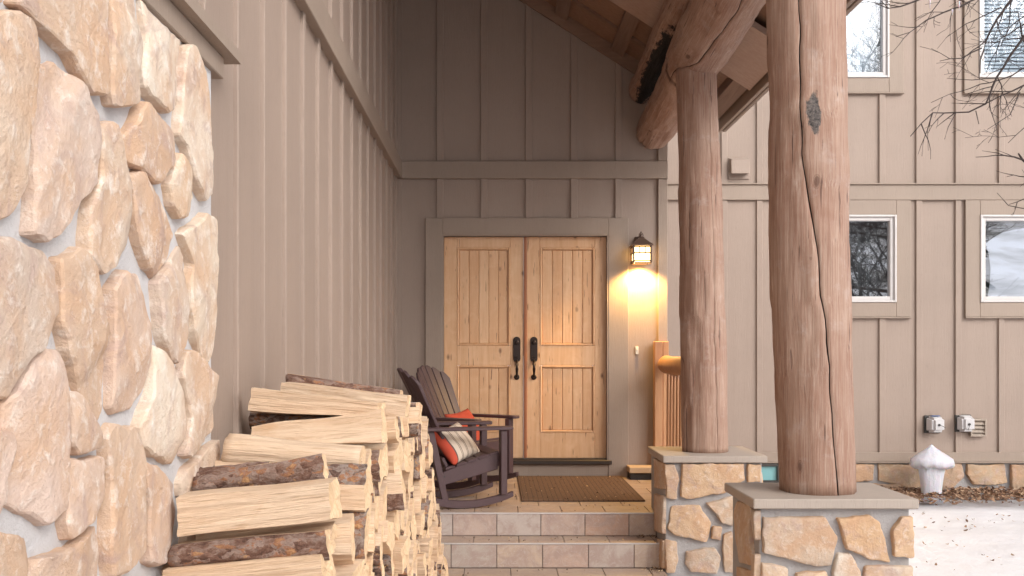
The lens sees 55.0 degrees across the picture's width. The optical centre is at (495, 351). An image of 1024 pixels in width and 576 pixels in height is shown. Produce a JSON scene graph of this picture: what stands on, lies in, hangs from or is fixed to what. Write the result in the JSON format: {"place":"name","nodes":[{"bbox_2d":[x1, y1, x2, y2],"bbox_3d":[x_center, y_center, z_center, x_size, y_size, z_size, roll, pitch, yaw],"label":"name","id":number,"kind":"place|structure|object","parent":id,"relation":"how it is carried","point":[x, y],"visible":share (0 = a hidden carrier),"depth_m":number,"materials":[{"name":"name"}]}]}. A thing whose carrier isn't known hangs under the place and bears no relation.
{"place":"outdoors","nodes":[
{"label":"outdoors","id":0,"kind":"place"},
{"bbox_2d":[434,477,667,575],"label":"porch floor","id":1,"kind":"structure","parent":0,"point":[536,527],"depth_m":7.01,"materials":[{"name":"tile"}]},
{"bbox_2d":[397,368,513,507],"bbox_3d":[-0.347,0.635,7.519,0.824,1.035,0.696,0,0,-16],"label":"rocking chair","id":2,"kind":"object","parent":1,"relation":"on","point":[483,461],"visible":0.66,"depth_m":7.30,"materials":[{"name":"wood"}]},
{"bbox_2d":[434,422,478,464],"bbox_3d":[-0.304,0.691,7.447,0.137,0.310,0.400,-44,-14,28],"label":"pillow","id":3,"kind":"object","parent":2,"relation":"on","point":[455,447],"visible":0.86,"depth_m":7.34,"materials":[{"name":"fabric"}]},
{"bbox_2d":[416,365,519,488],"bbox_3d":[-0.310,0.635,8.556,0.824,1.035,0.696,0,0,34],"label":"rocking chair","id":4,"kind":"object","parent":1,"relation":"on","point":[437,387],"visible":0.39,"depth_m":8.62,"materials":[{"name":"wood"}]},
{"bbox_2d":[444,408,478,439],"bbox_3d":[-0.258,0.681,8.557,0.137,0.380,0.380,-35,-13,29],"label":"pillow","id":5,"kind":"object","parent":4,"relation":"on","point":[466,413],"visible":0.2,"depth_m":8.54,"materials":[{"name":"orange fabric"}]},
{"bbox_2d":[442,476,664,575],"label":"porch litter","id":6,"kind":"object","parent":1,"relation":"on","point":[577,537],"visible":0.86,"depth_m":7.12,"materials":[{"name":"brown plant"}]},
{"bbox_2d":[517,476,644,501],"bbox_3d":[0.675,1.148,8.324,0.956,0.014,1.482,0,0,0],"label":"doormat","id":7,"kind":"object","parent":1,"relation":"on","point":[578,489],"visible":0.98,"depth_m":8.15,"materials":[{"name":"brown wicker"}]},
{"bbox_2d":[627,465,650,479],"bbox_3d":[1.330,1.098,8.970,0.250,0.114,0.200,0,0,0],"label":"wooden ledge","id":8,"kind":"object","parent":1,"relation":"on","point":[639,472],"visible":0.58,"depth_m":8.89,"materials":[{"name":"brown wood"}]},
{"bbox_2d":[653,341,681,445],"bbox_3d":[1.516,0.527,8.008,0.170,1.253,2.120,0,0,1],"label":"log railing","id":9,"kind":"object","parent":1,"relation":"on","point":[666,402],"visible":0.42,"depth_m":8.69,"materials":[{"name":"brown wood"}]},
{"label":"firewood log","id":10,"kind":"object","parent":1,"relation":"on","visible":0},
{"bbox_2d":[382,554,393,575],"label":"firewood log","id":11,"kind":"object","parent":10,"relation":"on","point":[387,559],"visible":0.12,"depth_m":3.60,"materials":[{"name":"brown wood"}]},
{"label":"firewood log","id":12,"kind":"object","parent":10,"relation":"on","visible":0},
{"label":"firewood log","id":13,"kind":"object","parent":12,"relation":"on","visible":0},
{"bbox_2d":[372,560,384,575],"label":"firewood log","id":14,"kind":"object","parent":13,"relation":"on","point":[379,570],"visible":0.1,"depth_m":3.32,"materials":[{"name":"brown wood"}]},
{"bbox_2d":[373,525,383,565],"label":"firewood log","id":15,"kind":"object","parent":14,"relation":"on","point":[378,555],"visible":0.11,"depth_m":3.29,"materials":[{"name":"brown wood"}]},
{"bbox_2d":[909,500,1023,575],"bbox_3d":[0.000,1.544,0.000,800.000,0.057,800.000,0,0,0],"label":"snow ground","id":16,"kind":"structure","parent":0,"point":[1001,539],"depth_m":8.11,"materials":[{"name":"white snow"}]},
{"bbox_2d":[0,0,240,575],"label":"stone wainscot","id":17,"kind":"object","parent":16,"relation":"on","point":[109,273],"visible":0.93,"depth_m":2.18,"materials":[{"name":"stone"}]},
{"bbox_2d":[162,554,335,575],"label":"firewood log","id":18,"kind":"object","parent":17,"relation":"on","point":[310,565],"visible":0.71,"depth_m":2.54,"materials":[{"name":"brown wood"}]},
{"bbox_2d":[168,529,335,566],"bbox_3d":[-0.646,0.526,2.616,0.421,0.082,0.126,-5,0,0],"label":"firewood log","id":19,"kind":"object","parent":18,"relation":"on","point":[221,550],"visible":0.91,"depth_m":2.56,"materials":[{"name":"brown wood"}]},
{"bbox_2d":[176,477,341,536],"bbox_3d":[-0.633,0.417,2.635,0.419,0.121,0.127,-7,0,0],"label":"firewood log","id":20,"kind":"object","parent":19,"relation":"on","point":[245,507],"visible":1,"depth_m":2.58,"materials":[{"name":"brown wood"}]},
{"bbox_2d":[192,453,328,490],"bbox_3d":[-0.666,0.357,2.797,0.378,0.090,0.115,-8,0,0],"label":"firewood log","id":21,"kind":"object","parent":20,"relation":"on","point":[311,467],"visible":0.83,"depth_m":2.75,"materials":[{"name":"brown wood"}]},
{"bbox_2d":[196,461,269,475],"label":"firewood log","id":22,"kind":"object","parent":21,"relation":"on","point":[205,470],"visible":0.21,"depth_m":2.83,"materials":[{"name":"brown wood"}]},
{"bbox_2d":[197,0,1023,499],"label":"house","id":23,"kind":"structure","parent":16,"relation":"on","point":[471,198],"depth_m":9.10,"materials":[{"name":"beige wood"}]},
{"bbox_2d":[444,237,523,457],"bbox_3d":[-0.114,-0.043,9.121,0.740,2.055,0.128,0,0,0],"label":"front door","id":24,"kind":"structure","parent":23,"relation":"in","point":[484,276],"depth_m":9.14,"materials":[{"name":"brown wood"}]},
{"bbox_2d":[524,237,605,457],"bbox_3d":[0.641,-0.043,9.121,0.766,2.055,0.128,0,0,0],"label":"front door","id":25,"kind":"structure","parent":23,"relation":"in","point":[565,277],"depth_m":9.14,"materials":[{"name":"brown wood"}]},
{"bbox_2d":[629,232,653,264],"bbox_3d":[1.326,-0.953,8.992,0.196,0.298,0.215,0,0,0],"label":"wall lantern","id":26,"kind":"object","parent":23,"relation":"attached to","point":[640,247],"depth_m":8.91,"materials":[{"name":"white glass"}]},
{"bbox_2d":[544,0,862,132],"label":"porch roof","id":27,"kind":"structure","parent":23,"relation":"attached to","point":[622,27],"depth_m":8.20,"materials":[{"name":"brown wood"}]},
{"bbox_2d":[728,157,749,178],"bbox_3d":[2.560,-1.938,10.329,0.220,0.230,0.099,0,0,0],"label":"wall vent","id":28,"kind":"object","parent":23,"relation":"attached to","point":[738,167],"depth_m":10.29,"materials":[{"name":"beige plastic"}]},
{"bbox_2d":[762,463,778,482],"bbox_3d":[2.869,1.276,10.349,0.228,0.203,0.057,0,0,0],"label":"cellar window","id":29,"kind":"structure","parent":23,"relation":"in","point":[770,471],"depth_m":10.35,"materials":[{"name":"teal glass"}]},
{"bbox_2d":[846,0,904,93],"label":"window","id":30,"kind":"structure","parent":23,"relation":"in","point":[869,29],"depth_m":10.36,"materials":[{"name":"glass"}]},
{"bbox_2d":[849,200,911,317],"bbox_3d":[3.714,-0.977,10.808,1.323,1.245,0.945,0,0,0],"label":"window","id":31,"kind":"structure","parent":23,"relation":"in","point":[879,230],"depth_m":10.36,"materials":[{"name":"paint"}]},
{"bbox_2d":[924,415,945,432],"bbox_3d":[4.599,0.761,10.287,0.170,0.188,0.182,0,0,0],"label":"faucet cover","id":32,"kind":"object","parent":23,"relation":"attached to","point":[933,423],"visible":1,"depth_m":10.26,"materials":[{"name":"grey plastic"}]},
{"bbox_2d":[954,415,974,431],"bbox_3d":[4.924,0.753,10.292,0.170,0.186,0.172,0,0,0],"label":"faucet cover","id":33,"kind":"object","parent":23,"relation":"attached to","point":[964,423],"visible":1,"depth_m":10.26,"materials":[{"name":"grey plastic"}]},
{"bbox_2d":[969,419,986,436],"bbox_3d":[5.074,0.798,10.354,0.166,0.184,0.049,0,0,0],"label":"dryer vent","id":34,"kind":"object","parent":23,"relation":"attached to","point":[980,430],"visible":0.82,"depth_m":10.34,"materials":[{"name":"beige plastic"}]},
{"bbox_2d":[963,0,1023,93],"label":"window","id":35,"kind":"structure","parent":23,"relation":"in","point":[983,24],"depth_m":10.37,"materials":[{"name":"glass"}]},
{"bbox_2d":[964,200,1023,317],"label":"window","id":36,"kind":"structure","parent":23,"relation":"in","point":[993,235],"depth_m":10.35,"materials":[{"name":"glass"}]},
{"bbox_2d":[648,446,766,575],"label":"stone pier","id":37,"kind":"structure","parent":16,"relation":"on","point":[691,502],"depth_m":6.68,"materials":[{"name":"stone"}]},
{"bbox_2d":[675,67,727,452],"bbox_3d":[1.471,-0.653,7.009,0.370,2.722,0.334,0,0,0],"label":"log post","id":38,"kind":"object","parent":37,"relation":"on","point":[703,373],"visible":0.98,"depth_m":6.88,"materials":[{"name":"brown wood"}]},
{"bbox_2d":[636,0,765,149],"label":"log beam","id":39,"kind":"structure","parent":38,"relation":"on","point":[708,35],"depth_m":6.62,"materials":[{"name":"brown wood"}]},
{"bbox_2d":[629,0,688,103],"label":"log beam","id":40,"kind":"structure","parent":39,"relation":"on","point":[644,79],"depth_m":7.81,"materials":[{"name":"brown wood"}]},
{"bbox_2d":[724,483,918,575],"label":"stone pier","id":41,"kind":"structure","parent":16,"relation":"on","point":[865,529],"depth_m":4.73,"materials":[{"name":"stone"}]},
{"bbox_2d":[766,0,856,495],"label":"log post","id":42,"kind":"object","parent":41,"relation":"on","point":[810,290],"visible":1,"depth_m":4.85,"materials":[{"name":"brown wood"}]},
{"bbox_2d":[862,0,1023,213],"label":"bare tree","id":43,"kind":"object","parent":16,"relation":"on","point":[985,41],"visible":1,"depth_m":6.26,"materials":[{"name":"brown plant"}]},
{"bbox_2d":[881,485,1023,505],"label":"leaf bed","id":44,"kind":"object","parent":16,"relation":"on","point":[953,491],"visible":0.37,"depth_m":9.99,"materials":[{"name":"brown plant"}]},
{"bbox_2d":[909,445,954,502],"bbox_3d":[4.464,1.242,10.071,0.455,0.586,0.257,0,0,0],"label":"statue","id":45,"kind":"object","parent":44,"relation":"on","point":[931,463],"visible":0.94,"depth_m":10.01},
{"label":"firewood log","id":46,"kind":"object","parent":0,"visible":0},
{"bbox_2d":[415,510,424,535],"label":"firewood log","id":47,"kind":"object","parent":46,"relation":"on","point":[420,520],"visible":0.12,"depth_m":4.66,"materials":[{"name":"brown wood"}]},
{"bbox_2d":[413,479,421,512],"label":"firewood log","id":48,"kind":"object","parent":47,"relation":"on","point":[417,483],"visible":0.13,"depth_m":4.62,"materials":[{"name":"brown wood"}]},
{"bbox_2d":[413,453,423,478],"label":"firewood log","id":49,"kind":"object","parent":48,"relation":"on","point":[418,472],"visible":0.1,"depth_m":4.59,"materials":[{"name":"brown wood"}]},
{"bbox_2d":[414,421,422,454],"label":"firewood log","id":50,"kind":"object","parent":49,"relation":"on","point":[420,445],"visible":0.11,"depth_m":4.55,"materials":[{"name":"brown wood"}]},
{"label":"firewood log","id":51,"kind":"object","parent":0,"visible":0},
{"bbox_2d":[421,500,431,529],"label":"firewood log","id":52,"kind":"object","parent":51,"relation":"on","point":[427,506],"visible":0.16,"depth_m":4.93,"materials":[{"name":"brown wood"}]},
{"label":"firewood log","id":53,"kind":"object","parent":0,"visible":0},
{"bbox_2d":[426,492,431,517],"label":"firewood log","id":54,"kind":"object","parent":53,"relation":"on","point":[427,496],"visible":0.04,"depth_m":5.11,"materials":[{"name":"brown wood"}]},
{"bbox_2d":[424,467,434,491],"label":"firewood log","id":55,"kind":"object","parent":54,"relation":"on","point":[429,473],"visible":0.12,"depth_m":5.16,"materials":[{"name":"brown wood"}]},
{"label":"firewood log","id":56,"kind":"object","parent":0,"visible":0},
{"bbox_2d":[364,556,368,575],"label":"firewood log","id":57,"kind":"object","parent":56,"relation":"on","point":[366,569],"visible":0.09,"depth_m":2.98,"materials":[{"name":"brown wood"}]},
{"bbox_2d":[334,559,364,575],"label":"firewood log","id":58,"kind":"object","parent":57,"relation":"on","point":[356,568],"visible":0.14,"depth_m":2.78,"materials":[{"name":"brown wood"}]},
{"bbox_2d":[196,513,354,564],"bbox_3d":[-0.619,0.540,2.798,0.427,0.154,0.169,-1,-11,-4],"label":"firewood log","id":59,"kind":"object","parent":58,"relation":"on","point":[344,552],"visible":0.19,"depth_m":2.73,"materials":[{"name":"brown wood"}]},
{"bbox_2d":[197,521,336,540],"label":"firewood log","id":60,"kind":"object","parent":59,"relation":"on","point":[331,526],"visible":0.37,"depth_m":2.69,"materials":[{"name":"brown wood"}]},
{"bbox_2d":[342,508,370,564],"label":"firewood log","id":61,"kind":"object","parent":57,"relation":"on","point":[362,521],"visible":0.14,"depth_m":2.89,"materials":[{"name":"brown wood"}]},
{"bbox_2d":[327,463,371,515],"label":"firewood log","id":62,"kind":"object","parent":61,"relation":"on","point":[354,480],"visible":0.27,"depth_m":2.91,"materials":[{"name":"brown wood"}]},
{"bbox_2d":[367,553,372,575],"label":"firewood log","id":63,"kind":"object","parent":56,"relation":"on","point":[370,559],"visible":0.12,"depth_m":3.01,"materials":[{"name":"brown wood"}]},
{"bbox_2d":[367,503,376,553],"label":"firewood log","id":64,"kind":"object","parent":63,"relation":"on","point":[371,545],"visible":0.12,"depth_m":3.00,"materials":[{"name":"brown wood"}]},
{"bbox_2d":[215,457,365,465],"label":"firewood log","id":65,"kind":"object","parent":64,"relation":"on","point":[218,462],"visible":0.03,"depth_m":2.99,"materials":[{"name":"brown wood"}]},
{"bbox_2d":[221,433,365,464],"bbox_3d":[-0.623,0.320,3.040,0.429,0.106,0.120,4,0,0],"label":"firewood log","id":66,"kind":"object","parent":65,"relation":"on","point":[243,448],"visible":0.66,"depth_m":2.99,"materials":[{"name":"brown wood"}]},
{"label":"firewood log","id":67,"kind":"object","parent":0,"visible":0},
{"bbox_2d":[378,520,394,553],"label":"firewood log","id":68,"kind":"object","parent":67,"relation":"on","point":[388,540],"visible":0.16,"depth_m":3.49,"materials":[{"name":"brown wood"}]},
{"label":"firewood log","id":69,"kind":"object","parent":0,"visible":0},
{"bbox_2d":[404,494,410,525],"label":"firewood log","id":70,"kind":"object","parent":69,"relation":"on","point":[406,511],"visible":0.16,"depth_m":4.09,"materials":[{"name":"brown wood"}]},
{"bbox_2d":[402,460,412,499],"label":"firewood log","id":71,"kind":"object","parent":70,"relation":"on","point":[407,479],"visible":0.05,"depth_m":4.07,"materials":[{"name":"brown wood"}]},
{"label":"firewood log","id":72,"kind":"object","parent":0,"visible":0},
{"bbox_2d":[421,475,427,502],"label":"firewood log","id":73,"kind":"object","parent":72,"relation":"on","point":[424,480],"visible":0.12,"depth_m":4.78,"materials":[{"name":"brown wood"}]},
{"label":"firewood log","id":74,"kind":"object","parent":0,"visible":0},
{"bbox_2d":[371,486,379,532],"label":"firewood log","id":75,"kind":"object","parent":74,"relation":"on","point":[375,499],"visible":0.03,"depth_m":3.26,"materials":[{"name":"brown wood"}]},
{"bbox_2d":[371,450,387,481],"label":"firewood log","id":76,"kind":"object","parent":75,"relation":"on","point":[379,471],"visible":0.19,"depth_m":3.21,"materials":[{"name":"brown wood"}]},
{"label":"firewood log","id":77,"kind":"object","parent":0,"visible":0},
{"bbox_2d":[379,482,387,520],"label":"firewood log","id":78,"kind":"object","parent":77,"relation":"on","point":[383,503],"visible":0.11,"depth_m":3.57,"materials":[{"name":"brown wood"}]},
{"bbox_2d":[349,443,388,476],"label":"firewood log","id":79,"kind":"object","parent":78,"relation":"on","point":[377,446],"visible":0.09,"depth_m":3.52,"materials":[{"name":"brown wood"}]},
{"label":"firewood log","id":80,"kind":"object","parent":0,"visible":0},
{"bbox_2d":[382,466,405,511],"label":"firewood log","id":81,"kind":"object","parent":80,"relation":"on","point":[396,494],"visible":0.17,"depth_m":3.68,"materials":[{"name":"brown wood"}]},
{"bbox_2d":[387,437,402,472],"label":"firewood log","id":82,"kind":"object","parent":81,"relation":"on","point":[395,454],"visible":0.1,"depth_m":3.72,"materials":[{"name":"brown wood"}]},
{"bbox_2d":[385,415,399,442],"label":"firewood log","id":83,"kind":"object","parent":82,"relation":"on","point":[393,432],"visible":0.18,"depth_m":3.62,"materials":[{"name":"brown wood"}]},
{"bbox_2d":[280,382,410,416],"bbox_3d":[-0.568,0.176,3.727,0.482,0.087,0.125,8,0,0],"label":"firewood log","id":84,"kind":"object","parent":83,"relation":"on","point":[397,405],"visible":0.61,"depth_m":3.67,"materials":[{"name":"brown wood"}]},
{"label":"firewood log","id":85,"kind":"object","parent":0,"visible":0},
{"bbox_2d":[425,441,432,469],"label":"firewood log","id":86,"kind":"object","parent":85,"relation":"on","point":[429,454],"visible":0.16,"depth_m":5.06,"materials":[{"name":"brown wood"}]},
{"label":"firewood log","id":87,"kind":"object","parent":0,"visible":0},
{"bbox_2d":[365,449,372,492],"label":"firewood log","id":88,"kind":"object","parent":87,"relation":"on","point":[368,457],"visible":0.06,"depth_m":3.17,"materials":[{"name":"brown wood"}]},
{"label":"firewood log","id":89,"kind":"object","parent":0,"visible":0},
{"bbox_2d":[251,408,387,443],"bbox_3d":[-0.603,0.267,3.353,0.458,0.121,0.135,-4,0,0],"label":"firewood log","id":90,"kind":"object","parent":89,"relation":"on","point":[368,427],"visible":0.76,"depth_m":3.31,"materials":[{"name":"brown wood"}]},
{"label":"firewood log","id":91,"kind":"object","parent":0,"visible":0},
{"bbox_2d":[402,440,411,473],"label":"firewood log","id":92,"kind":"object","parent":91,"relation":"on","point":[407,466],"visible":0.16,"depth_m":3.90,"materials":[{"name":"brown wood"}]},
{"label":"firewood log","id":93,"kind":"object","parent":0,"visible":0},
{"bbox_2d":[421,418,428,445],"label":"firewood log","id":94,"kind":"object","parent":93,"relation":"on","point":[424,427],"visible":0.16,"depth_m":4.84,"materials":[{"name":"brown wood"}]},
{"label":"firewood log","id":95,"kind":"object","parent":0,"visible":0},
{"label":"firewood log","id":96,"kind":"object","parent":95,"relation":"on","visible":0},
{"bbox_2d":[248,413,336,428],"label":"firewood log","id":97,"kind":"object","parent":96,"relation":"on","point":[255,419],"visible":0.23,"depth_m":3.49,"materials":[{"name":"brown wood"}]},
{"bbox_2d":[248,387,384,415],"bbox_3d":[-0.627,0.188,3.457,0.461,0.092,0.131,5,0,0],"label":"firewood log","id":98,"kind":"object","parent":96,"relation":"on","point":[266,401],"visible":0.87,"depth_m":3.40,"materials":[{"name":"brown wood"}]},
{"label":"firewood log","id":99,"kind":"object","parent":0,"visible":0},
{"bbox_2d":[405,407,419,437],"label":"firewood log","id":100,"kind":"object","parent":99,"relation":"on","point":[413,418],"visible":0.12,"depth_m":4.10,"materials":[{"name":"brown wood"}]},
{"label":"firewood log","id":101,"kind":"object","parent":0,"visible":0},
{"bbox_2d":[285,373,402,393],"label":"firewood log","id":102,"kind":"object","parent":101,"relation":"on","point":[303,379],"visible":0.42,"depth_m":3.77,"materials":[{"name":"brown wood"}]},
{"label":"firewood log","id":103,"kind":"object","parent":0,"visible":0},
{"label":"firewood log","id":104,"kind":"object","parent":103,"relation":"on","visible":0},
{"bbox_2d":[430,560,434,575],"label":"firewood log","id":105,"kind":"object","parent":104,"relation":"on","point":[432,564],"visible":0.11,"depth_m":5.39,"materials":[{"name":"brown wood"}]},
{"bbox_2d":[430,539,437,561],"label":"firewood log","id":106,"kind":"object","parent":105,"relation":"on","point":[434,555],"visible":0.14,"depth_m":5.39,"materials":[{"name":"brown wood"}]},
{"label":"firewood log","id":107,"kind":"object","parent":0,"visible":0},
{"bbox_2d":[426,556,430,569],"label":"firewood log","id":108,"kind":"object","parent":107,"relation":"on","point":[428,561],"visible":0.08,"depth_m":5.13,"materials":[{"name":"brown wood"}]},
{"bbox_2d":[419,538,432,557],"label":"firewood log","id":109,"kind":"object","parent":108,"relation":"on","point":[426,545],"visible":0.19,"depth_m":4.94,"materials":[{"name":"brown wood"}]},
{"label":"firewood log","id":110,"kind":"object","parent":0,"visible":0},
{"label":"firewood log","id":111,"kind":"object","parent":110,"relation":"on","visible":0},
{"bbox_2d":[409,540,415,566],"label":"firewood log","id":112,"kind":"object","parent":111,"relation":"on","point":[411,553],"visible":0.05,"depth_m":4.30,"materials":[{"name":"brown wood"}]},
{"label":"firewood log","id":113,"kind":"object","parent":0,"visible":0},
{"bbox_2d":[416,553,426,575],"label":"firewood log","id":114,"kind":"object","parent":113,"relation":"on","point":[421,565],"visible":0.19,"depth_m":4.53,"materials":[{"name":"brown wood"}]},
{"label":"firewood log","id":115,"kind":"object","parent":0,"visible":0},
{"bbox_2d":[429,519,437,538],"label":"firewood log","id":116,"kind":"object","parent":115,"relation":"on","point":[433,530],"visible":0.16,"depth_m":5.51,"materials":[{"name":"brown wood"}]},
{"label":"firewood log","id":117,"kind":"object","parent":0,"visible":0},
{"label":"firewood log","id":118,"kind":"object","parent":117,"relation":"on","visible":0},
{"bbox_2d":[393,535,408,573],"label":"firewood log","id":119,"kind":"object","parent":118,"relation":"on","point":[401,555],"visible":0.16,"depth_m":3.88,"materials":[{"name":"brown wood"}]},
{"bbox_2d":[386,510,399,539],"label":"firewood log","id":120,"kind":"object","parent":119,"relation":"on","point":[392,517],"visible":0.13,"depth_m":3.88,"materials":[{"name":"brown wood"}]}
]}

